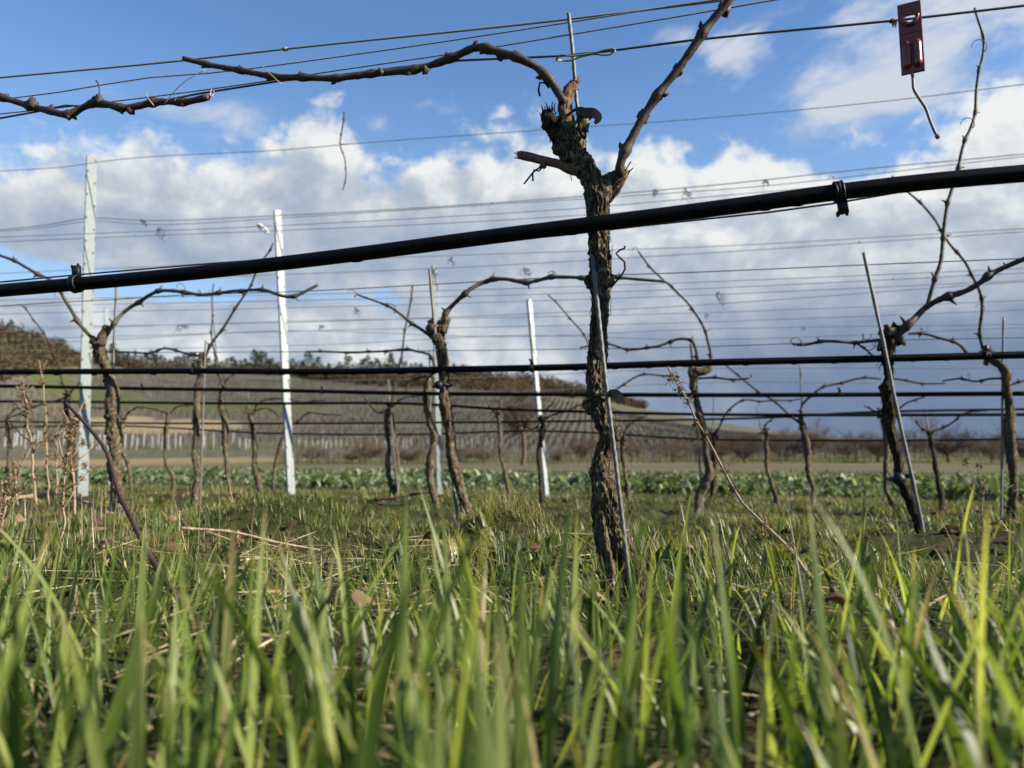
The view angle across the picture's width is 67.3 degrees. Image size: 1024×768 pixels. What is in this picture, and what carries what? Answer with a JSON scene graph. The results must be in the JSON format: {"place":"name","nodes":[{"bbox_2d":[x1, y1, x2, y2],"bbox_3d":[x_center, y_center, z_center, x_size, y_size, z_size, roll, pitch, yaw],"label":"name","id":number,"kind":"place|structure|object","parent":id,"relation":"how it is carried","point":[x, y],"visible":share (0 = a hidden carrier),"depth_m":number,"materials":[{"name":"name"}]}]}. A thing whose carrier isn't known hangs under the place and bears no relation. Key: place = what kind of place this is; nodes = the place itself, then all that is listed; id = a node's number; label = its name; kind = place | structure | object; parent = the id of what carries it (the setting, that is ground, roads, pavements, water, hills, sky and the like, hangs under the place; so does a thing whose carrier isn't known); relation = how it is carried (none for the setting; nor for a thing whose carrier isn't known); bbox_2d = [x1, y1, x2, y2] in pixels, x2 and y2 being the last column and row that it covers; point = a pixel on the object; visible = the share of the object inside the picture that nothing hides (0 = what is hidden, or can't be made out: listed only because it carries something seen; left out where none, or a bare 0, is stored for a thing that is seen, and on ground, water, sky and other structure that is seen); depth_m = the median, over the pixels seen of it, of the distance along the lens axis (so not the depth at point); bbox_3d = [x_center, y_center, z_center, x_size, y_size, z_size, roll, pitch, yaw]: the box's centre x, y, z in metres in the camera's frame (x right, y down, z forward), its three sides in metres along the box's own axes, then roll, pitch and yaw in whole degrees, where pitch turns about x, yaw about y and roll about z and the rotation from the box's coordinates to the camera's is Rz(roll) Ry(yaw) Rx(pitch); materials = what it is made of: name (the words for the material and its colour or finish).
{"place":"outdoors","nodes":[
{"label":"outdoors","id":0,"kind":"place"},
{"bbox_2d":[0,336,1005,460],"bbox_3d":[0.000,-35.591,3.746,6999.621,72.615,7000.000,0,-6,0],"label":"hill","id":1,"kind":"structure","parent":0,"point":[264,450],"depth_m":254.24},
{"bbox_2d":[0,319,648,408],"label":"woodland","id":2,"kind":"object","parent":1,"relation":"on","point":[26,358],"visible":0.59,"depth_m":438.54,"materials":[{"name":"plant"}]},
{"bbox_2d":[0,368,1023,463],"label":"vineyard","id":3,"kind":"object","parent":1,"relation":"on","point":[629,416],"visible":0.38,"depth_m":225.56,"materials":[{"name":"plant"}]},
{"bbox_2d":[0,474,1023,767],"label":"ground","id":4,"kind":"structure","parent":0,"point":[914,540],"depth_m":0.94,"materials":[{"name":"plant"}]},
{"bbox_2d":[0,476,31,529],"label":"dry weed","id":5,"kind":"object","parent":4,"relation":"on","point":[6,504],"visible":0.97,"depth_m":1.88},
{"bbox_2d":[4,406,29,486],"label":"grapevine","id":6,"kind":"object","parent":4,"relation":"on","point":[9,446],"visible":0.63,"depth_m":8.26,"materials":[{"name":"brown plant"}]},
{"bbox_2d":[0,438,39,504],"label":"dry weed","id":7,"kind":"object","parent":4,"relation":"on","point":[13,463],"visible":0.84,"depth_m":2.29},
{"bbox_2d":[6,375,53,504],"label":"dry weed","id":8,"kind":"object","parent":4,"relation":"on","point":[26,396],"visible":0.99,"depth_m":2.50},
{"bbox_2d":[5,305,79,489],"bbox_3d":[-3.918,0.217,6.466,0.740,1.818,0.097,-1,-6,10],"label":"grapevine","id":9,"kind":"object","parent":4,"relation":"on","point":[67,395],"visible":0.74,"depth_m":6.43,"materials":[{"name":"brown plant"}]},
{"bbox_2d":[36,354,70,504],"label":"dry weed","id":10,"kind":"object","parent":4,"relation":"on","point":[44,403],"visible":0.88,"depth_m":2.60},
{"bbox_2d":[0,490,108,512],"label":"pruned cane","id":11,"kind":"object","parent":4,"relation":"on","point":[84,501],"visible":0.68,"depth_m":2.96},
{"bbox_2d":[53,432,97,539],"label":"dry weed","id":12,"kind":"object","parent":4,"relation":"on","point":[62,505],"visible":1,"depth_m":1.69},
{"bbox_2d":[53,399,99,514],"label":"dry weed","id":13,"kind":"object","parent":4,"relation":"on","point":[71,430],"visible":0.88,"depth_m":2.19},
{"bbox_2d":[77,155,96,495],"bbox_3d":[-2.624,-0.297,4.748,0.146,2.306,0.065,-1,-6,12],"label":"trellis post","id":14,"kind":"object","parent":4,"relation":"on","point":[88,256],"visible":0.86,"depth_m":4.75,"materials":[{"name":"metal"}]},
{"bbox_2d":[5,211,628,241],"bbox_3d":[-0.440,-0.960,4.341,14.028,0.137,0.004,-1,-6,12],"label":"trellis wire","id":15,"kind":"object","parent":14,"relation":"attached to","point":[311,229],"visible":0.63,"depth_m":4.48,"materials":[{"name":"metal"}]},
{"bbox_2d":[7,189,793,236],"bbox_3d":[-0.434,-0.988,4.293,13.961,0.140,0.004,-1,-6,12],"label":"trellis wire","id":16,"kind":"object","parent":14,"relation":"attached to","point":[409,218],"visible":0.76,"depth_m":4.32,"materials":[{"name":"metal"}]},
{"bbox_2d":[0,384,1023,396],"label":"irrigation pipe","id":17,"kind":"object","parent":14,"relation":"attached to","point":[844,394],"visible":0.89,"depth_m":4.07,"materials":[{"name":"plastic"}]},
{"bbox_2d":[0,84,1023,171],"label":"trellis wire","id":18,"kind":"object","parent":14,"relation":"attached to","point":[533,130],"visible":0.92,"depth_m":4.23,"materials":[{"name":"metal"}]},
{"bbox_2d":[0,337,1023,354],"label":"trellis wire","id":19,"kind":"object","parent":14,"relation":"attached to","point":[514,349],"visible":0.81,"depth_m":4.12,"materials":[{"name":"grey"}]},
{"bbox_2d":[104,308,109,485],"bbox_3d":[-5.117,0.269,9.764,0.287,2.500,0.059,-1,-6,12],"label":"trellis post","id":20,"kind":"object","parent":4,"relation":"on","point":[106,317],"visible":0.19,"depth_m":9.87,"materials":[{"name":"metal"}]},
{"bbox_2d":[0,425,1023,441],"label":"irrigation pipe","id":21,"kind":"object","parent":20,"relation":"attached to","point":[880,440],"visible":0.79,"depth_m":8.40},
{"bbox_2d":[4,324,1023,345],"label":"trellis wire","id":22,"kind":"object","parent":20,"relation":"attached to","point":[564,335],"visible":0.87,"depth_m":8.54,"materials":[{"name":"metal"}]},
{"bbox_2d":[90,406,137,489],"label":"grapevine","id":23,"kind":"object","parent":4,"relation":"on","point":[124,456],"visible":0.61,"depth_m":7.95,"materials":[{"name":"brown plant"}]},
{"bbox_2d":[65,402,204,635],"bbox_3d":[-0.499,0.143,0.994,0.022,0.277,0.605,5,-8,-42],"label":"pruned cane","id":24,"kind":"object","parent":4,"relation":"on","point":[138,533],"visible":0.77,"depth_m":0.98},
{"bbox_2d":[0,254,317,519],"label":"grapevine","id":25,"kind":"object","parent":4,"relation":"on","point":[100,352],"visible":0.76,"depth_m":2.92,"materials":[{"name":"brown plant"}]},
{"bbox_2d":[137,404,193,490],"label":"grapevine","id":26,"kind":"object","parent":4,"relation":"on","point":[165,434],"visible":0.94,"depth_m":7.87,"materials":[{"name":"brown plant"}]},
{"bbox_2d":[0,465,360,567],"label":"dead stems","id":27,"kind":"object","parent":4,"relation":"on","point":[92,524],"visible":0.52,"depth_m":1.71,"materials":[{"name":"plant"}]},
{"bbox_2d":[107,243,273,506],"bbox_3d":[-1.994,0.025,4.584,1.188,1.710,0.095,-1,-6,12],"label":"grapevine","id":28,"kind":"object","parent":4,"relation":"on","point":[195,456],"visible":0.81,"depth_m":4.54,"materials":[{"name":"brown plant"}]},
{"bbox_2d":[199,340,205,505],"bbox_3d":[-1.794,0.223,4.466,0.021,0.963,0.011,-1,-6,13],"label":"vine stake","id":29,"kind":"object","parent":4,"relation":"on","point":[202,423],"visible":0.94,"depth_m":4.46,"materials":[{"name":"metal"}]},
{"bbox_2d":[210,283,234,492],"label":"grapevine","id":30,"kind":"object","parent":4,"relation":"on","point":[222,410],"visible":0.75,"depth_m":6.11,"materials":[{"name":"brown plant"}]},
{"bbox_2d":[181,527,319,550],"bbox_3d":[-0.469,0.283,1.401,0.254,0.058,0.010,4,-7,-36],"label":"pruned cane","id":31,"kind":"object","parent":4,"relation":"on","point":[225,531],"visible":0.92,"depth_m":1.38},
{"bbox_2d":[273,210,294,494],"bbox_3d":[-1.790,-0.182,6.059,0.272,2.456,0.061,-1,-6,12],"label":"trellis post","id":32,"kind":"object","parent":4,"relation":"on","point":[287,417],"visible":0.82,"depth_m":6.05,"materials":[{"name":"metal"}]},
{"bbox_2d":[24,368,751,381],"bbox_3d":[-0.585,-0.053,5.776,16.025,0.174,0.005,-1,-6,12],"label":"trellis wire","id":33,"kind":"object","parent":32,"relation":"attached to","point":[380,379],"visible":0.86,"depth_m":5.86,"materials":[{"name":"metal"}]},
{"bbox_2d":[0,273,1020,306],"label":"trellis wire","id":34,"kind":"object","parent":32,"relation":"attached to","point":[530,294],"visible":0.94,"depth_m":5.68,"materials":[{"name":"metal"}]},
{"bbox_2d":[0,400,1023,416],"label":"irrigation pipe","id":35,"kind":"object","parent":32,"relation":"attached to","point":[628,412],"visible":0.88,"depth_m":5.49,"materials":[{"name":"plastic"}]},
{"bbox_2d":[0,156,1023,231],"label":"trellis wire","id":36,"kind":"object","parent":32,"relation":"attached to","point":[535,201],"visible":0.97,"depth_m":5.77,"materials":[{"name":"metal"}]},
{"bbox_2d":[0,228,1023,273],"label":"trellis wire","id":37,"kind":"object","parent":32,"relation":"attached to","point":[610,250],"visible":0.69,"depth_m":6.92,"materials":[{"name":"metal"}]},
{"bbox_2d":[1,153,1023,229],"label":"trellis wire","id":38,"kind":"object","parent":32,"relation":"attached to","point":[535,199],"visible":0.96,"depth_m":5.71,"materials":[{"name":"metal"}]},
{"bbox_2d":[16,268,1023,299],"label":"trellis wire","id":39,"kind":"object","parent":32,"relation":"attached to","point":[550,287],"visible":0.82,"depth_m":5.61,"materials":[{"name":"metal"}]},
{"bbox_2d":[245,398,325,491],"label":"grapevine","id":40,"kind":"object","parent":4,"relation":"on","point":[257,474],"visible":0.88,"depth_m":7.62,"materials":[{"name":"brown plant"}]},
{"bbox_2d":[305,346,470,507],"bbox_3d":[-0.690,0.332,4.242,0.988,1.097,0.091,-2,-6,15],"label":"grapevine","id":41,"kind":"object","parent":4,"relation":"on","point":[430,461],"visible":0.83,"depth_m":4.19,"materials":[{"name":"brown plant"}]},
{"bbox_2d":[362,286,417,496],"bbox_3d":[-0.887,0.163,5.819,0.498,1.859,0.092,-1,-6,10],"label":"grapevine","id":42,"kind":"object","parent":4,"relation":"on","point":[387,465],"visible":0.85,"depth_m":5.79,"materials":[{"name":"brown plant"}]},
{"bbox_2d":[431,265,442,493],"bbox_3d":[-0.713,0.032,7.307,0.142,2.363,0.052,-1,-6,12],"label":"trellis post","id":43,"kind":"object","parent":4,"relation":"on","point":[437,413],"visible":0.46,"depth_m":7.26,"materials":[{"name":"metal"}]},
{"bbox_2d":[12,382,1000,399],"bbox_3d":[-0.738,0.111,7.301,18.145,0.140,0.006,-1,-6,12],"label":"trellis wire","id":44,"kind":"object","parent":43,"relation":"attached to","point":[524,391],"visible":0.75,"depth_m":7.06,"materials":[{"name":"metal"}]},
{"bbox_2d":[0,408,1023,424],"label":"irrigation pipe","id":45,"kind":"object","parent":43,"relation":"attached to","point":[735,418],"visible":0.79,"depth_m":7.06,"materials":[{"name":"plastic"}]},
{"bbox_2d":[4,231,1023,282],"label":"trellis wire","id":46,"kind":"object","parent":43,"relation":"attached to","point":[640,257],"visible":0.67,"depth_m":6.97,"materials":[{"name":"metal"}]},
{"bbox_2d":[14,280,1023,313],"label":"trellis wire","id":47,"kind":"object","parent":43,"relation":"attached to","point":[538,300],"visible":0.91,"depth_m":7.12,"materials":[{"name":"metal"}]},
{"bbox_2d":[17,281,1023,327],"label":"trellis wire","id":48,"kind":"object","parent":43,"relation":"attached to","point":[551,312],"visible":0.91,"depth_m":7.13,"materials":[{"name":"metal"}]},
{"bbox_2d":[428,269,457,520],"bbox_3d":[-0.217,0.102,2.654,0.144,1.012,0.083,-1,-6,11],"label":"vine stake","id":49,"kind":"object","parent":4,"relation":"on","point":[437,358],"visible":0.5,"depth_m":2.66,"materials":[{"name":"metal"}]},
{"bbox_2d":[0,258,1018,305],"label":"trellis wire","id":50,"kind":"object","parent":49,"relation":"attached to","point":[537,278],"visible":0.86,"depth_m":2.57,"materials":[{"name":"grey"}]},
{"bbox_2d":[0,351,1023,375],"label":"irrigation pipe","id":51,"kind":"object","parent":49,"relation":"attached to","point":[693,362],"visible":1,"depth_m":2.57,"materials":[{"name":"plastic"}]},
{"bbox_2d":[182,0,733,601],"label":"grapevine","id":52,"kind":"object","parent":4,"relation":"on","point":[566,134],"visible":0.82,"depth_m":1.09,"materials":[{"name":"brown plant"}]},
{"bbox_2d":[347,271,664,516],"bbox_3d":[-0.040,0.186,2.587,1.116,1.155,0.101,-2,-6,15],"label":"grapevine","id":53,"kind":"object","parent":4,"relation":"on","point":[441,325],"visible":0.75,"depth_m":2.63,"materials":[{"name":"brown plant"}]},
{"bbox_2d":[488,404,529,495],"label":"grapevine","id":54,"kind":"object","parent":4,"relation":"on","point":[506,479],"visible":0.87,"depth_m":7.07,"materials":[{"name":"brown plant"}]},
{"bbox_2d":[2,507,1019,660],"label":"fallen leaves","id":55,"kind":"object","parent":4,"relation":"on","point":[837,597],"visible":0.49,"depth_m":1.39,"materials":[{"name":"brown plant"}]},
{"bbox_2d":[0,521,1022,767],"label":"straw","id":56,"kind":"object","parent":4,"relation":"on","point":[334,585],"visible":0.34,"depth_m":0.86,"materials":[{"name":"plant"}]},
{"bbox_2d":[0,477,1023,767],"bbox_3d":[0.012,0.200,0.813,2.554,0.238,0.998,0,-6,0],"label":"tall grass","id":57,"kind":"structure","parent":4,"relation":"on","point":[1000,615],"depth_m":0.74,"materials":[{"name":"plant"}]},
{"bbox_2d":[0,465,1023,502],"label":"leafy crop","id":58,"kind":"object","parent":4,"relation":"on","point":[831,483],"visible":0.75,"depth_m":11.55,"materials":[{"name":"green plant"}]},
{"bbox_2d":[0,481,1023,529],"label":"turf","id":59,"kind":"structure","parent":4,"relation":"on","point":[224,488],"depth_m":5.84,"materials":[{"name":"plant"}]},
{"bbox_2d":[0,485,1023,587],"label":"weeds","id":60,"kind":"object","parent":4,"relation":"on","point":[452,544],"visible":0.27,"depth_m":1.82,"materials":[{"name":"plant"}]},
{"bbox_2d":[0,486,1023,599],"bbox_3d":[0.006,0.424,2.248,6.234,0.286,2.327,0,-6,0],"label":"turf","id":61,"kind":"structure","parent":4,"relation":"on","point":[510,506],"depth_m":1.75,"materials":[{"name":"plant"}]},
{"bbox_2d":[7,474,1020,563],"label":"dry stems","id":62,"kind":"object","parent":4,"relation":"on","point":[552,516],"visible":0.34,"depth_m":1.95,"materials":[{"name":"plant"}]},
{"bbox_2d":[7,487,1023,590],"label":"soil clods","id":63,"kind":"object","parent":4,"relation":"on","point":[952,529],"visible":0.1,"depth_m":1.92,"materials":[{"name":"soil"}]},
{"bbox_2d":[526,299,548,495],"bbox_3d":[0.291,0.213,8.572,0.261,2.354,0.063,-1,-6,12],"label":"trellis post","id":64,"kind":"object","parent":4,"relation":"on","point":[536,381],"visible":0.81,"depth_m":8.58,"materials":[{"name":"metal"}]},
{"bbox_2d":[0,327,1023,350],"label":"trellis wire","id":65,"kind":"object","parent":64,"relation":"attached to","point":[520,335],"visible":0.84,"depth_m":8.68,"materials":[{"name":"metal"}]},
{"bbox_2d":[12,310,1016,339],"bbox_3d":[-0.904,-0.663,8.937,20.415,0.152,0.014,-1,-6,12],"label":"trellis wire","id":66,"kind":"object","parent":64,"relation":"attached to","point":[560,325],"visible":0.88,"depth_m":8.57,"materials":[{"name":"metal"}]},
{"bbox_2d":[10,300,1023,330],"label":"trellis wire","id":67,"kind":"object","parent":64,"relation":"attached to","point":[565,316],"visible":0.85,"depth_m":8.46,"materials":[{"name":"metal"}]},
{"bbox_2d":[520,402,582,504],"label":"grapevine","id":68,"kind":"object","parent":4,"relation":"on","point":[539,446],"visible":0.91,"depth_m":5.53,"materials":[{"name":"brown plant"}]},
{"bbox_2d":[567,12,630,593],"bbox_3d":[0.120,-0.104,1.089,0.037,0.939,0.108,6,-8,-43],"label":"vine stake","id":69,"kind":"object","parent":4,"relation":"on","point":[605,378],"visible":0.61,"depth_m":1.05,"materials":[{"name":"metal"}]},
{"bbox_2d":[0,0,719,78],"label":"trellis wire","id":70,"kind":"object","parent":69,"relation":"attached to","point":[285,48],"visible":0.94,"depth_m":1.33,"materials":[{"name":"silver metal"}]},
{"bbox_2d":[13,0,716,97],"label":"trellis wire","id":71,"kind":"object","parent":69,"relation":"attached to","point":[380,50],"visible":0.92,"depth_m":1.26,"materials":[{"name":"metal"}]},
{"bbox_2d":[0,0,775,114],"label":"trellis wire","id":72,"kind":"object","parent":69,"relation":"attached to","point":[436,55],"visible":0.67,"depth_m":1.22,"materials":[{"name":"metal"}]},
{"bbox_2d":[0,194,891,282],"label":"trellis wire","id":73,"kind":"object","parent":69,"relation":"attached to","point":[796,208],"visible":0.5,"depth_m":1.10,"materials":[{"name":"grey"}]},
{"bbox_2d":[619,415,646,499],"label":"grapevine","id":74,"kind":"object","parent":4,"relation":"on","point":[623,458],"visible":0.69,"depth_m":6.84,"materials":[{"name":"brown plant"}]},
{"bbox_2d":[580,247,753,515],"bbox_3d":[0.791,0.076,3.954,0.871,1.616,0.116,-2,-6,14],"label":"grapevine","id":75,"kind":"object","parent":4,"relation":"on","point":[694,372],"visible":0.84,"depth_m":3.88,"materials":[{"name":"brown plant"}]},
{"bbox_2d":[665,366,812,580],"bbox_3d":[0.405,0.149,1.368,0.039,0.392,0.299,6,-8,-43],"label":"dry weed","id":76,"kind":"object","parent":4,"relation":"on","point":[696,423],"visible":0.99,"depth_m":1.39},
{"bbox_2d":[707,398,799,495],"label":"grapevine","id":77,"kind":"object","parent":4,"relation":"on","point":[715,438],"visible":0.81,"depth_m":6.65,"materials":[{"name":"brown plant"}]},
{"bbox_2d":[757,418,779,503],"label":"grapevine","id":78,"kind":"object","parent":4,"relation":"on","point":[765,432],"visible":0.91,"depth_m":6.57,"materials":[{"name":"brown plant"}]},
{"bbox_2d":[726,366,880,506],"bbox_3d":[1.953,0.460,5.144,1.008,1.232,0.089,-1,-6,12],"label":"grapevine","id":79,"kind":"object","parent":4,"relation":"on","point":[804,436],"visible":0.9,"depth_m":5.14,"materials":[{"name":"brown plant"}]},
{"bbox_2d":[862,252,924,532],"bbox_3d":[1.156,0.085,2.309,0.156,0.993,0.012,-1,-6,12],"label":"vine stake","id":80,"kind":"object","parent":4,"relation":"on","point":[898,416],"visible":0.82,"depth_m":2.31,"materials":[{"name":"metal"}]},
{"bbox_2d":[864,377,944,509],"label":"grapevine","id":81,"kind":"object","parent":4,"relation":"on","point":[890,499],"visible":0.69,"depth_m":5.02,"materials":[{"name":"brown plant"}]},
{"bbox_2d":[790,7,1023,533],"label":"grapevine","id":82,"kind":"object","parent":4,"relation":"on","point":[893,335],"visible":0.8,"depth_m":2.34,"materials":[{"name":"brown plant"}]},
{"bbox_2d":[914,410,987,507],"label":"grapevine","id":83,"kind":"object","parent":4,"relation":"on","point":[939,487],"visible":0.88,"depth_m":6.28,"materials":[{"name":"brown plant"}]},
{"bbox_2d":[891,175,1023,524],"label":"grapevine","id":84,"kind":"object","parent":4,"relation":"on","point":[1009,433],"visible":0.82,"depth_m":3.56,"materials":[{"name":"brown plant"}]},
{"bbox_2d":[956,458,1016,519],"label":"dry weed","id":85,"kind":"object","parent":4,"relation":"on","point":[982,489],"visible":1,"depth_m":1.79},
{"bbox_2d":[1000,317,1004,523],"bbox_3d":[2.275,0.184,3.570,0.080,1.002,0.011,-1,-6,12],"label":"vine stake","id":86,"kind":"object","parent":4,"relation":"on","point":[1001,457],"visible":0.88,"depth_m":3.56,"materials":[{"name":"metal"}]},
{"bbox_2d":[0,4,1023,118],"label":"trellis wire","id":87,"kind":"object","parent":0,"point":[739,35],"visible":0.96,"depth_m":1.10,"materials":[{"name":"grey"}]},
{"bbox_2d":[0,80,210,120],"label":"vine cane","id":88,"kind":"object","parent":87,"relation":"attached to","point":[32,103],"visible":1,"depth_m":1.29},
{"bbox_2d":[897,0,939,138],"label":"red clip","id":89,"kind":"object","parent":87,"relation":"hanging from","point":[912,59],"visible":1,"depth_m":1.00,"materials":[{"name":"plastic"}]},
{"bbox_2d":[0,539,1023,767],"bbox_3d":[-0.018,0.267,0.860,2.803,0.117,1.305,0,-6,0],"label":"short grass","id":90,"kind":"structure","parent":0,"point":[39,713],"depth_m":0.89,"materials":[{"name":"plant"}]},
{"bbox_2d":[0,453,1023,465],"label":"meadow","id":91,"kind":"structure","parent":0,"point":[207,461],"depth_m":119.60,"materials":[{"name":"green plant"}]},
{"bbox_2d":[340,435,392,463],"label":"orchard tree","id":92,"kind":"object","parent":91,"relation":"on","point":[379,449],"visible":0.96,"depth_m":111.87,"materials":[{"name":"brown plant"}]},
{"bbox_2d":[560,429,598,461],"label":"orchard tree","id":93,"kind":"object","parent":91,"relation":"on","point":[579,448],"visible":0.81,"depth_m":111.11,"materials":[{"name":"brown plant"}]},
{"bbox_2d":[720,433,774,462],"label":"orchard tree","id":94,"kind":"object","parent":91,"relation":"on","point":[750,451],"visible":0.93,"depth_m":105.43,"materials":[{"name":"brown plant"}]},
{"bbox_2d":[772,406,838,460],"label":"orchard tree","id":95,"kind":"object","parent":91,"relation":"on","point":[812,443],"visible":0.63,"depth_m":114.82,"materials":[{"name":"brown plant"}]},
{"bbox_2d":[851,425,919,461],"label":"orchard tree","id":96,"kind":"object","parent":91,"relation":"on","point":[878,449],"visible":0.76,"depth_m":105.69,"materials":[{"name":"brown plant"}]},
{"bbox_2d":[907,406,982,462],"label":"orchard tree","id":97,"kind":"object","parent":91,"relation":"on","point":[945,450],"visible":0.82,"depth_m":103.39,"materials":[{"name":"brown plant"}]},
{"bbox_2d":[0,464,1023,474],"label":"field","id":98,"kind":"structure","parent":0,"point":[949,469],"depth_m":71.26,"materials":[{"name":"plant"}]},
{"bbox_2d":[476,372,549,464],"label":"bare tree","id":99,"kind":"object","parent":98,"relation":"on","point":[520,415],"visible":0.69,"depth_m":95.41,"materials":[{"name":"brown plant"}]},
{"bbox_2d":[0,0,1023,444],"label":"sky","id":100,"kind":"structure","parent":0,"point":[806,69],"materials":[{"name":"blue"}]},
{"bbox_2d":[832,180,848,217],"bbox_3d":[0.429,-0.242,1.006,0.019,0.049,0.029,-1,-6,12],"label":"pipe clip","id":101,"kind":"object","parent":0,"point":[841,201],"visible":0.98,"depth_m":1.00,"materials":[{"name":"plastic"}]},
{"bbox_2d":[0,164,1023,296],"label":"irrigation pipe","id":102,"kind":"object","parent":101,"relation":"hanging from","point":[881,186],"visible":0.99,"depth_m":1.08,"materials":[{"name":"plastic"}]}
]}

